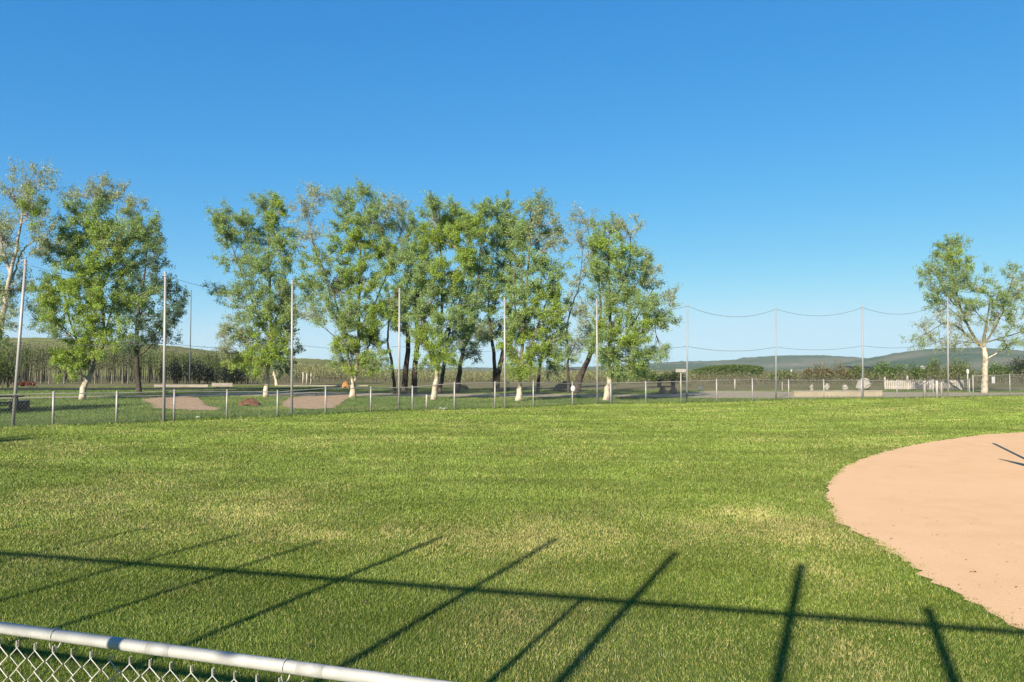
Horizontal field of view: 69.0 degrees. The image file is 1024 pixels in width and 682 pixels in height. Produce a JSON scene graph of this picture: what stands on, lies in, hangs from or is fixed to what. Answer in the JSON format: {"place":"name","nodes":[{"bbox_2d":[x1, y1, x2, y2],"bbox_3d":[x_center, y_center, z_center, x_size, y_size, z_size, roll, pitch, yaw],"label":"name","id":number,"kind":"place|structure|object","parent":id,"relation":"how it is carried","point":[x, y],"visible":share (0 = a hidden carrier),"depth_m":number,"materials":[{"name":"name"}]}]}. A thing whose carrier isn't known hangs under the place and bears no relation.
{"place":"outdoors","nodes":[
{"label":"outdoors","id":0,"kind":"place"},
{"bbox_2d":[0,337,388,375],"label":"hill","id":1,"kind":"structure","parent":0,"point":[54,341],"depth_m":333.80,"materials":[{"name":"green plant"}]},
{"bbox_2d":[0,387,396,390],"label":"road","id":2,"kind":"structure","parent":0,"point":[28,389],"depth_m":79.84,"materials":[{"name":"grey asphalt"}]},
{"bbox_2d":[0,345,15,388],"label":"bush","id":3,"kind":"object","parent":2,"relation":"on","point":[6,367],"visible":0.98,"depth_m":79.99,"materials":[{"name":"green plant"}]},
{"bbox_2d":[342,381,349,387],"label":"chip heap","id":4,"kind":"object","parent":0,"point":[345,383],"visible":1,"depth_m":83.75,"materials":[{"name":"orange wood"}]},
{"bbox_2d":[394,367,576,369],"bbox_3d":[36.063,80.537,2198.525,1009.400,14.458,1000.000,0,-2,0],"label":"hill","id":5,"kind":"structure","parent":0,"point":[475,368],"depth_m":1941.27,"materials":[{"name":"green plant"}]},
{"bbox_2d":[0,394,1023,681],"bbox_3d":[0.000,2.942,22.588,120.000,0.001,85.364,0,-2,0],"label":"field","id":6,"kind":"structure","parent":0,"point":[110,626],"depth_m":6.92,"materials":[{"name":"plant"}]},
{"bbox_2d":[162,271,166,421],"bbox_3d":[-13.901,0.210,29.762,0.200,6.017,0.125,0,-2,0],"label":"net pole","id":7,"kind":"object","parent":6,"relation":"on","point":[164,365],"visible":1,"depth_m":29.72,"materials":[{"name":"metal"}]},
{"bbox_2d":[23,339,157,345],"bbox_3d":[-15.880,0.069,28.410,4.837,0.205,0.014,1,-3,-34],"label":"net cable","id":8,"kind":"object","parent":7,"relation":"attached to","point":[96,345],"visible":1,"depth_m":28.50,"materials":[{"name":"grey metal"}]},
{"bbox_2d":[28,264,158,279],"bbox_3d":[-15.818,-2.570,28.509,4.707,0.406,0.014,2,-3,-35],"label":"net cable","id":9,"kind":"object","parent":7,"relation":"attached to","point":[95,278],"visible":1,"depth_m":28.67,"materials":[{"name":"grey metal"}]},
{"bbox_2d":[169,343,287,347],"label":"net cable","id":10,"kind":"object","parent":7,"relation":"attached to","point":[213,347],"visible":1,"depth_m":31.41,"materials":[{"name":"grey metal"}]},
{"bbox_2d":[0,622,452,681],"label":"chain link fence","id":11,"kind":"object","parent":6,"relation":"on","point":[294,667],"visible":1,"depth_m":2.35,"materials":[{"name":"metal"}]},
{"bbox_2d":[0,378,969,426],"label":"chain link fence","id":12,"kind":"object","parent":6,"relation":"on","point":[53,393],"visible":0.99,"depth_m":37.97,"materials":[{"name":"metal"}]},
{"bbox_2d":[503,297,505,407],"bbox_3d":[-0.400,0.626,39.779,0.200,5.937,0.125,0,-2,0],"label":"net pole","id":13,"kind":"object","parent":6,"relation":"on","point":[504,300],"visible":0.95,"depth_m":39.73,"materials":[{"name":"metal"}]},
{"bbox_2d":[402,292,498,304],"bbox_3d":[-3.097,-2.231,39.117,5.616,0.608,0.014,1,-2,-16],"label":"net cable","id":14,"kind":"object","parent":13,"relation":"attached to","point":[450,303],"visible":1,"depth_m":39.16,"materials":[{"name":"grey metal"}]},
{"bbox_2d":[571,386,574,404],"bbox_3d":[3.487,3.123,42.539,0.271,1.153,0.192,0,-2,0],"label":"sign post","id":15,"kind":"object","parent":6,"relation":"on","point":[572,388],"visible":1,"depth_m":42.50,"materials":[{"name":"metal"}]},
{"bbox_2d":[676,369,685,403],"bbox_3d":[10.078,2.723,44.501,0.606,2.100,0.110,0,-2,0],"label":"sign post","id":16,"kind":"object","parent":6,"relation":"on","point":[680,370],"visible":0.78,"depth_m":44.48,"materials":[{"name":"metal"}]},
{"bbox_2d":[824,432,1023,629],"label":"infield","id":17,"kind":"object","parent":6,"relation":"on","point":[950,490],"visible":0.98,"depth_m":11.07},
{"bbox_2d":[842,486,1020,624],"bbox_3d":[9.282,2.636,14.814,4.732,0.013,20.848,-2,-3,37],"label":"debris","id":18,"kind":"object","parent":17,"relation":"on","point":[965,559],"visible":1,"depth_m":7.65,"materials":[{"name":"brown stone"}]},
{"bbox_2d":[935,381,937,397],"bbox_3d":[31.016,3.521,54.390,0.176,1.248,0.167,0,-2,0],"label":"bollard","id":19,"kind":"object","parent":6,"relation":"on","point":[936,385],"visible":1,"depth_m":54.33,"materials":[{"name":"white wood"}]},
{"bbox_2d":[0,370,1023,390],"bbox_3d":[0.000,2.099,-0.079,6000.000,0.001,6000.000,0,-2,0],"label":"ground","id":20,"kind":"structure","parent":0,"point":[326,381],"depth_m":107.99,"materials":[{"name":"green plant"}]},
{"bbox_2d":[2,349,15,383],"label":"aspen tree","id":21,"kind":"object","parent":20,"relation":"on","point":[11,353],"visible":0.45,"depth_m":105.97,"materials":[{"name":"green plant"}]},
{"bbox_2d":[0,360,20,383],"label":"bush","id":22,"kind":"object","parent":20,"relation":"on","point":[10,378],"visible":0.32,"depth_m":104.04,"materials":[{"name":"green plant"}]},
{"bbox_2d":[13,380,36,385],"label":"brush","id":23,"kind":"object","parent":20,"relation":"on","point":[27,383],"visible":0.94,"depth_m":89.70,"materials":[{"name":"brown plant"}]},
{"bbox_2d":[26,354,40,381],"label":"aspen tree","id":24,"kind":"object","parent":20,"relation":"on","point":[35,363],"visible":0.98,"depth_m":105.80,"materials":[{"name":"green plant"}]},
{"bbox_2d":[34,350,46,383],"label":"aspen tree","id":25,"kind":"object","parent":20,"relation":"on","point":[41,360],"visible":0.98,"depth_m":105.85,"materials":[{"name":"green plant"}]},
{"bbox_2d":[42,349,55,383],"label":"aspen tree","id":26,"kind":"object","parent":20,"relation":"on","point":[48,361],"visible":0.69,"depth_m":105.85,"materials":[{"name":"green plant"}]},
{"bbox_2d":[51,356,61,383],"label":"aspen tree","id":27,"kind":"object","parent":20,"relation":"on","point":[57,368],"visible":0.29,"depth_m":105.82,"materials":[{"name":"green plant"}]},
{"bbox_2d":[55,358,71,383],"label":"aspen tree","id":28,"kind":"object","parent":20,"relation":"on","point":[64,372],"visible":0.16,"depth_m":105.83,"materials":[{"name":"green plant"}]},
{"bbox_2d":[90,344,100,383],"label":"aspen tree","id":29,"kind":"object","parent":20,"relation":"on","point":[96,366],"visible":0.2,"depth_m":105.88,"materials":[{"name":"green plant"}]},
{"bbox_2d":[96,346,107,383],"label":"aspen tree","id":30,"kind":"object","parent":20,"relation":"on","point":[102,364],"visible":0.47,"depth_m":105.83,"materials":[{"name":"green plant"}]},
{"bbox_2d":[105,353,119,383],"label":"aspen tree","id":31,"kind":"object","parent":20,"relation":"on","point":[112,356],"visible":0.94,"depth_m":105.85,"materials":[{"name":"green plant"}]},
{"bbox_2d":[117,343,130,383],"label":"aspen tree","id":32,"kind":"object","parent":20,"relation":"on","point":[122,364],"visible":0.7,"depth_m":105.82,"materials":[{"name":"green plant"}]},
{"bbox_2d":[122,339,134,383],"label":"aspen tree","id":33,"kind":"object","parent":20,"relation":"on","point":[128,358],"visible":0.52,"depth_m":105.85,"materials":[{"name":"green plant"}]},
{"bbox_2d":[0,339,264,383],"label":"woodland","id":34,"kind":"object","parent":20,"relation":"on","point":[215,364],"visible":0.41,"depth_m":122.79,"materials":[{"name":"green plant"}]},
{"bbox_2d":[157,357,182,383],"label":"bush","id":35,"kind":"object","parent":20,"relation":"on","point":[174,376],"visible":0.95,"depth_m":103.77,"materials":[{"name":"green plant"}]},
{"bbox_2d":[175,357,204,383],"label":"bush","id":36,"kind":"object","parent":20,"relation":"on","point":[195,370],"visible":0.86,"depth_m":103.64,"materials":[{"name":"green plant"}]},
{"bbox_2d":[189,290,191,383],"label":"utility pole","id":37,"kind":"object","parent":20,"relation":"on","point":[190,342],"visible":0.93,"depth_m":99.99,"materials":[{"name":"grey metal"}]},
{"bbox_2d":[198,364,233,383],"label":"bush","id":38,"kind":"object","parent":20,"relation":"on","point":[205,376],"visible":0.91,"depth_m":103.36,"materials":[{"name":"green plant"}]},
{"bbox_2d":[226,363,246,383],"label":"bush","id":39,"kind":"object","parent":20,"relation":"on","point":[236,375],"visible":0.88,"depth_m":103.33,"materials":[{"name":"green plant"}]},
{"bbox_2d":[246,361,253,383],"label":"aspen tree","id":40,"kind":"object","parent":20,"relation":"on","point":[248,375],"visible":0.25,"depth_m":105.83,"materials":[{"name":"green plant"}]},
{"bbox_2d":[249,359,703,382],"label":"scrub","id":41,"kind":"object","parent":20,"relation":"on","point":[324,370],"visible":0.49,"depth_m":127.83,"materials":[{"name":"green plant"}]},
{"bbox_2d":[627,367,659,382],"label":"bush","id":42,"kind":"object","parent":20,"relation":"on","point":[654,377],"visible":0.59,"depth_m":109.49,"materials":[{"name":"green plant"}]},
{"bbox_2d":[658,370,685,382],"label":"bush","id":43,"kind":"object","parent":20,"relation":"on","point":[664,376],"visible":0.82,"depth_m":109.40,"materials":[{"name":"green plant"}]},
{"bbox_2d":[689,364,763,375],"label":"hedge","id":44,"kind":"object","parent":20,"relation":"on","point":[714,369],"visible":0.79,"depth_m":208.30,"materials":[{"name":"green plant"}]},
{"bbox_2d":[767,368,798,381],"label":"bush","id":45,"kind":"object","parent":20,"relation":"on","point":[786,373],"visible":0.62,"depth_m":124.25,"materials":[{"name":"green plant"}]},
{"bbox_2d":[800,362,832,381],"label":"bush","id":46,"kind":"object","parent":20,"relation":"on","point":[820,370],"visible":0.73,"depth_m":124.44,"materials":[{"name":"green plant"}]},
{"bbox_2d":[820,359,854,381],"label":"bush","id":47,"kind":"object","parent":20,"relation":"on","point":[841,370],"visible":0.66,"depth_m":124.50,"materials":[{"name":"green plant"}]},
{"bbox_2d":[677,366,1023,384],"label":"scrub","id":48,"kind":"object","parent":20,"relation":"on","point":[821,378],"visible":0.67,"depth_m":110.04,"materials":[{"name":"green plant"}]},
{"bbox_2d":[846,365,874,381],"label":"bush","id":49,"kind":"object","parent":20,"relation":"on","point":[857,368],"visible":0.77,"depth_m":124.49,"materials":[{"name":"green plant"}]},
{"bbox_2d":[855,378,870,389],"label":"boulder","id":50,"kind":"object","parent":20,"relation":"on","point":[858,385],"visible":0.52,"depth_m":74.97,"materials":[{"name":"stone"}]},
{"bbox_2d":[866,360,896,379],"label":"bush","id":51,"kind":"object","parent":20,"relation":"on","point":[883,368],"visible":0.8,"depth_m":124.47,"materials":[{"name":"green plant"}]},
{"bbox_2d":[890,362,928,379],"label":"bush","id":52,"kind":"object","parent":20,"relation":"on","point":[914,370],"visible":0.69,"depth_m":124.75,"materials":[{"name":"green plant"}]},
{"bbox_2d":[884,375,963,389],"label":"picket fence","id":53,"kind":"object","parent":20,"relation":"on","point":[918,384],"visible":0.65,"depth_m":74.41,"materials":[{"name":"white wood"}]},
{"bbox_2d":[919,356,951,379],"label":"bush","id":54,"kind":"object","parent":20,"relation":"on","point":[931,369],"visible":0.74,"depth_m":125.00,"materials":[{"name":"green plant"}]},
{"bbox_2d":[942,357,974,380],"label":"bush","id":55,"kind":"object","parent":20,"relation":"on","point":[958,367],"visible":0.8,"depth_m":124.57,"materials":[{"name":"green plant"}]},
{"bbox_2d":[977,362,1013,381],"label":"bush","id":56,"kind":"object","parent":20,"relation":"on","point":[991,369],"visible":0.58,"depth_m":124.30,"materials":[{"name":"green plant"}]},
{"bbox_2d":[1002,356,1023,381],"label":"bush","id":57,"kind":"object","parent":20,"relation":"on","point":[1019,367],"visible":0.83,"depth_m":124.62,"materials":[{"name":"green plant"}]},
{"bbox_2d":[0,385,1023,426],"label":"lawn","id":58,"kind":"structure","parent":0,"point":[8,423],"depth_m":45.30,"materials":[{"name":"green plant"}]},
{"bbox_2d":[0,396,26,411],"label":"picnic table","id":59,"kind":"object","parent":58,"relation":"on","point":[18,402],"visible":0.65,"depth_m":37.13,"materials":[{"name":"grey wood"}]},
{"bbox_2d":[11,259,27,425],"bbox_3d":[-17.868,0.070,27.043,0.475,6.098,0.125,0,-2,0],"label":"net pole","id":60,"kind":"object","parent":58,"relation":"on","point":[25,264],"visible":0.92,"depth_m":27.01,"materials":[{"name":"metal"}]},
{"bbox_2d":[9,400,30,409],"bbox_3d":[-25.550,3.318,38.637,0.810,0.470,0.560,0,-2,0],"label":"planter box","id":61,"kind":"object","parent":58,"relation":"on","point":[25,405],"visible":0.5,"depth_m":38.48,"materials":[{"name":"wood"}]},
{"bbox_2d":[0,155,70,352],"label":"birch tree","id":62,"kind":"object","parent":58,"relation":"on","point":[7,293],"visible":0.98,"depth_m":49.03,"materials":[{"name":"green plant"}]},
{"bbox_2d":[17,171,163,399],"bbox_3d":[-28.568,-3.814,50.176,9.873,15.728,6.283,0,-2,0],"label":"poplar tree","id":63,"kind":"object","parent":58,"relation":"on","point":[94,298],"visible":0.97,"depth_m":50.02,"materials":[{"name":"green plant"}]},
{"bbox_2d":[108,208,190,393],"bbox_3d":[-30.765,-3.350,63.934,7.268,15.916,4.717,-1,-2,14],"label":"poplar tree","id":64,"kind":"object","parent":58,"relation":"on","point":[138,320],"visible":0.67,"depth_m":63.59,"materials":[{"name":"green plant"}]},
{"bbox_2d":[142,395,217,409],"bbox_3d":[-21.888,3.895,48.260,4.027,0.001,25.042,1,-2,-26],"label":"dirt patch","id":65,"kind":"object","parent":58,"relation":"on","point":[188,399],"visible":0.67,"depth_m":46.29,"materials":[{"name":"soil"}]},
{"bbox_2d":[154,384,208,387],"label":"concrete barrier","id":66,"kind":"object","parent":58,"relation":"on","point":[187,385],"visible":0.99,"depth_m":83.70,"materials":[{"name":"beige concrete"}]},
{"bbox_2d":[212,383,232,387],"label":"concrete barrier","id":67,"kind":"object","parent":58,"relation":"on","point":[218,385],"visible":1,"depth_m":83.71,"materials":[{"name":"beige concrete"}]},
{"bbox_2d":[238,398,260,405],"bbox_3d":[-14.985,3.480,42.556,1.405,0.481,0.772,0,-2,0],"label":"mulch pile","id":68,"kind":"object","parent":58,"relation":"on","point":[246,401],"visible":0.68,"depth_m":42.32,"materials":[{"name":"brown wood"}]},
{"bbox_2d":[196,189,310,396],"bbox_3d":[-19.124,-3.682,55.112,8.547,15.881,5.491,-1,-2,28],"label":"poplar tree","id":69,"kind":"object","parent":58,"relation":"on","point":[276,242],"visible":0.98,"depth_m":54.64,"materials":[{"name":"green plant"}]},
{"bbox_2d":[256,294,305,385],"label":"poplar tree","id":70,"kind":"object","parent":58,"relation":"on","point":[276,364],"visible":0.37,"depth_m":92.21,"materials":[{"name":"green plant"}]},
{"bbox_2d":[290,280,292,413],"bbox_3d":[-10.253,0.277,34.650,0.204,6.249,0.125,0,-2,0],"label":"net pole","id":71,"kind":"object","parent":58,"relation":"on","point":[291,408],"visible":0.94,"depth_m":34.61,"materials":[{"name":"metal"}]},
{"bbox_2d":[168,276,288,290],"bbox_3d":[-12.077,-2.485,32.314,0.014,0.594,6.103,-2,-3,37],"label":"net cable","id":72,"kind":"object","parent":71,"relation":"attached to","point":[225,289],"visible":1,"depth_m":32.52,"materials":[{"name":"grey metal"}]},
{"bbox_2d":[282,394,348,408],"bbox_3d":[-13.293,3.972,50.312,4.468,0.001,23.914,0,-2,-11],"label":"dirt patch","id":73,"kind":"object","parent":58,"relation":"on","point":[304,402],"visible":0.67,"depth_m":47.72,"materials":[{"name":"soil"}]},
{"bbox_2d":[277,385,367,385],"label":"rail fence","id":74,"kind":"object","parent":58,"relation":"on","point":[319,385],"visible":0.73,"depth_m":89.69,"materials":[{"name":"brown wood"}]},
{"bbox_2d":[283,174,419,397],"bbox_3d":[-11.700,-3.976,54.053,10.020,16.449,4.963,0,-2,0],"label":"poplar tree","id":75,"kind":"object","parent":58,"relation":"on","point":[346,279],"visible":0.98,"depth_m":53.92,"materials":[{"name":"green plant"}]},
{"bbox_2d":[397,288,400,408],"bbox_3d":[-5.794,0.407,38.239,0.200,6.258,0.125,0,-2,0],"label":"net pole","id":76,"kind":"object","parent":58,"relation":"on","point":[399,291],"visible":0.94,"depth_m":38.20,"materials":[{"name":"metal"}]},
{"bbox_2d":[297,285,394,296],"bbox_3d":[-8.023,-2.407,36.553,5.730,0.449,0.014,2,-3,-39],"label":"net cable","id":77,"kind":"object","parent":76,"relation":"attached to","point":[349,296],"visible":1,"depth_m":36.75,"materials":[{"name":"grey metal"}]},
{"bbox_2d":[374,205,435,393],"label":"poplar tree","id":78,"kind":"object","parent":58,"relation":"on","point":[403,326],"visible":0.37,"depth_m":62.90,"materials":[{"name":"green plant"}]},
{"bbox_2d":[396,188,493,399],"bbox_3d":[-4.552,-3.009,50.466,6.556,14.205,4.940,0,-2,0],"label":"poplar tree","id":79,"kind":"object","parent":58,"relation":"on","point":[454,229],"visible":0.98,"depth_m":50.15,"materials":[{"name":"green plant"}]},
{"bbox_2d":[437,194,517,392],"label":"poplar tree","id":80,"kind":"object","parent":58,"relation":"on","point":[486,207],"visible":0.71,"depth_m":65.72,"materials":[{"name":"green plant"}]},
{"bbox_2d":[479,189,531,391],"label":"poplar tree","id":81,"kind":"object","parent":58,"relation":"on","point":[503,281],"visible":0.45,"depth_m":67.72,"materials":[{"name":"green plant"}]},
{"bbox_2d":[492,184,576,400],"bbox_3d":[1.552,-3.068,49.022,5.689,14.322,4.987,0,-2,0],"label":"poplar tree","id":82,"kind":"object","parent":58,"relation":"on","point":[524,332],"visible":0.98,"depth_m":48.57,"materials":[{"name":"green plant"}]},
{"bbox_2d":[552,381,573,390],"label":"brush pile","id":83,"kind":"object","parent":58,"relation":"on","point":[563,386],"visible":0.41,"depth_m":71.17,"materials":[{"name":"plant"}]},
{"bbox_2d":[536,201,601,393],"bbox_3d":[5.390,-3.703,63.942,5.594,16.705,4.068,1,-3,-31],"label":"poplar tree","id":84,"kind":"object","parent":58,"relation":"on","point":[578,338],"visible":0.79,"depth_m":64.09,"materials":[{"name":"green plant"}]},
{"bbox_2d":[595,299,598,401],"bbox_3d":[5.168,0.605,45.280,0.200,6.392,0.125,0,-2,0],"label":"net pole","id":85,"kind":"object","parent":58,"relation":"on","point":[596,301],"visible":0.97,"depth_m":45.25,"materials":[{"name":"metal"}]},
{"bbox_2d":[581,210,682,400],"bbox_3d":[7.915,-2.447,49.617,6.994,13.082,4.833,0,-2,0],"label":"poplar tree","id":86,"kind":"object","parent":58,"relation":"on","point":[601,273],"visible":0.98,"depth_m":48.95,"materials":[{"name":"green plant"}]},
{"bbox_2d":[657,379,676,393],"bbox_3d":[12.922,3.830,62.411,1.500,1.218,1.650,0,-2,0],"label":"utility trailer","id":87,"kind":"object","parent":58,"relation":"on","point":[664,388],"visible":0.84,"depth_m":61.68,"materials":[{"name":"grey metal"}]},
{"bbox_2d":[686,303,688,399],"bbox_3d":[11.182,0.739,47.464,0.249,6.290,0.125,0,-2,0],"label":"net pole","id":88,"kind":"object","parent":58,"relation":"on","point":[687,306],"visible":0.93,"depth_m":47.42,"materials":[{"name":"grey metal"}]},
{"bbox_2d":[598,344,686,348],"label":"net cable","id":89,"kind":"object","parent":88,"relation":"attached to","point":[636,348],"visible":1,"depth_m":46.15,"materials":[{"name":"grey metal"}]},
{"bbox_2d":[600,302,685,311],"bbox_3d":[8.187,-2.117,46.481,6.428,0.557,0.024,1,-2,-20],"label":"net cable","id":90,"kind":"object","parent":88,"relation":"attached to","point":[643,311],"visible":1,"depth_m":46.52,"materials":[{"name":"grey metal"}]},
{"bbox_2d":[775,307,777,398],"bbox_3d":[18.312,0.826,51.620,0.245,6.427,0.125,0,-2,0],"label":"net pole","id":91,"kind":"object","parent":58,"relation":"on","point":[776,309],"visible":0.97,"depth_m":51.59,"materials":[{"name":"grey metal"}]},
{"bbox_2d":[688,346,773,350],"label":"net cable","id":92,"kind":"object","parent":91,"relation":"attached to","point":[721,350],"visible":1,"depth_m":48.96,"materials":[{"name":"grey metal"}]},
{"bbox_2d":[691,307,774,316],"bbox_3d":[14.770,-1.954,49.649,8.258,0.711,0.024,1,-2,-30],"label":"net cable","id":93,"kind":"object","parent":91,"relation":"attached to","point":[730,316],"visible":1,"depth_m":49.40,"materials":[{"name":"grey metal"}]},
{"bbox_2d":[861,305,863,396],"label":"net pole","id":94,"kind":"object","parent":58,"relation":"on","point":[862,307],"visible":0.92,"depth_m":53.44,"materials":[{"name":"grey metal"}]},
{"bbox_2d":[780,308,859,315],"bbox_3d":[21.777,-2.112,52.672,7.143,0.701,0.024,1,-2,-15],"label":"net cable","id":95,"kind":"object","parent":94,"relation":"attached to","point":[823,315],"visible":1,"depth_m":52.74,"materials":[{"name":"grey metal"}]},
{"bbox_2d":[923,381,925,396],"bbox_3d":[30.121,3.541,54.389,0.195,1.209,0.186,0,-2,0],"label":"bollard","id":96,"kind":"object","parent":58,"relation":"on","point":[924,390],"visible":0.89,"depth_m":54.31,"materials":[{"name":"white wood"}]},
{"bbox_2d":[940,382,942,396],"bbox_3d":[31.640,3.583,54.896,0.158,1.161,0.150,0,-2,0],"label":"bollard","id":97,"kind":"object","parent":58,"relation":"on","point":[941,390],"visible":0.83,"depth_m":54.84,"materials":[{"name":"white wood"}]},
{"bbox_2d":[899,232,1023,392],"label":"poplar tree","id":98,"kind":"object","parent":58,"relation":"on","point":[949,260],"visible":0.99,"depth_m":64.94,"materials":[{"name":"green plant"}]},
{"bbox_2d":[966,369,968,391],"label":"sign post","id":99,"kind":"object","parent":58,"relation":"on","point":[967,371],"visible":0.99,"depth_m":66.72,"materials":[{"name":"metal"}]},
{"bbox_2d":[0,0,1023,369],"label":"sky","id":100,"kind":"structure","parent":0,"point":[802,157],"materials":[{"name":"blue"}]},
{"bbox_2d":[1,391,1023,398],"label":"track","id":101,"kind":"structure","parent":0,"point":[772,393],"depth_m":60.94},
{"bbox_2d":[792,390,882,396],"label":"wall","id":102,"kind":"structure","parent":101,"relation":"on","point":[851,392],"depth_m":56.87,"materials":[{"name":"stone"}]},
{"bbox_2d":[947,297,948,394],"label":"net pole","id":103,"kind":"object","parent":101,"relation":"on","point":[947,347],"visible":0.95,"depth_m":58.83,"materials":[{"name":"metal"}]},
{"bbox_2d":[972,374,1023,396],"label":"chain link fence","id":104,"kind":"object","parent":101,"relation":"on","point":[1009,387],"visible":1,"depth_m":56.83,"materials":[{"name":"metal"}]},
{"bbox_2d":[565,355,940,370],"bbox_3d":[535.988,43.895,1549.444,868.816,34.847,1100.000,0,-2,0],"label":"hill","id":105,"kind":"structure","parent":0,"point":[796,362],"depth_m":1297.97,"materials":[{"name":"green plant"}]},
{"bbox_2d":[833,347,1023,370],"bbox_3d":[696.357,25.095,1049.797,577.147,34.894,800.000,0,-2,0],"label":"hill","id":106,"kind":"structure","parent":0,"point":[973,356],"depth_m":924.70,"materials":[{"name":"green plant"}]}
]}

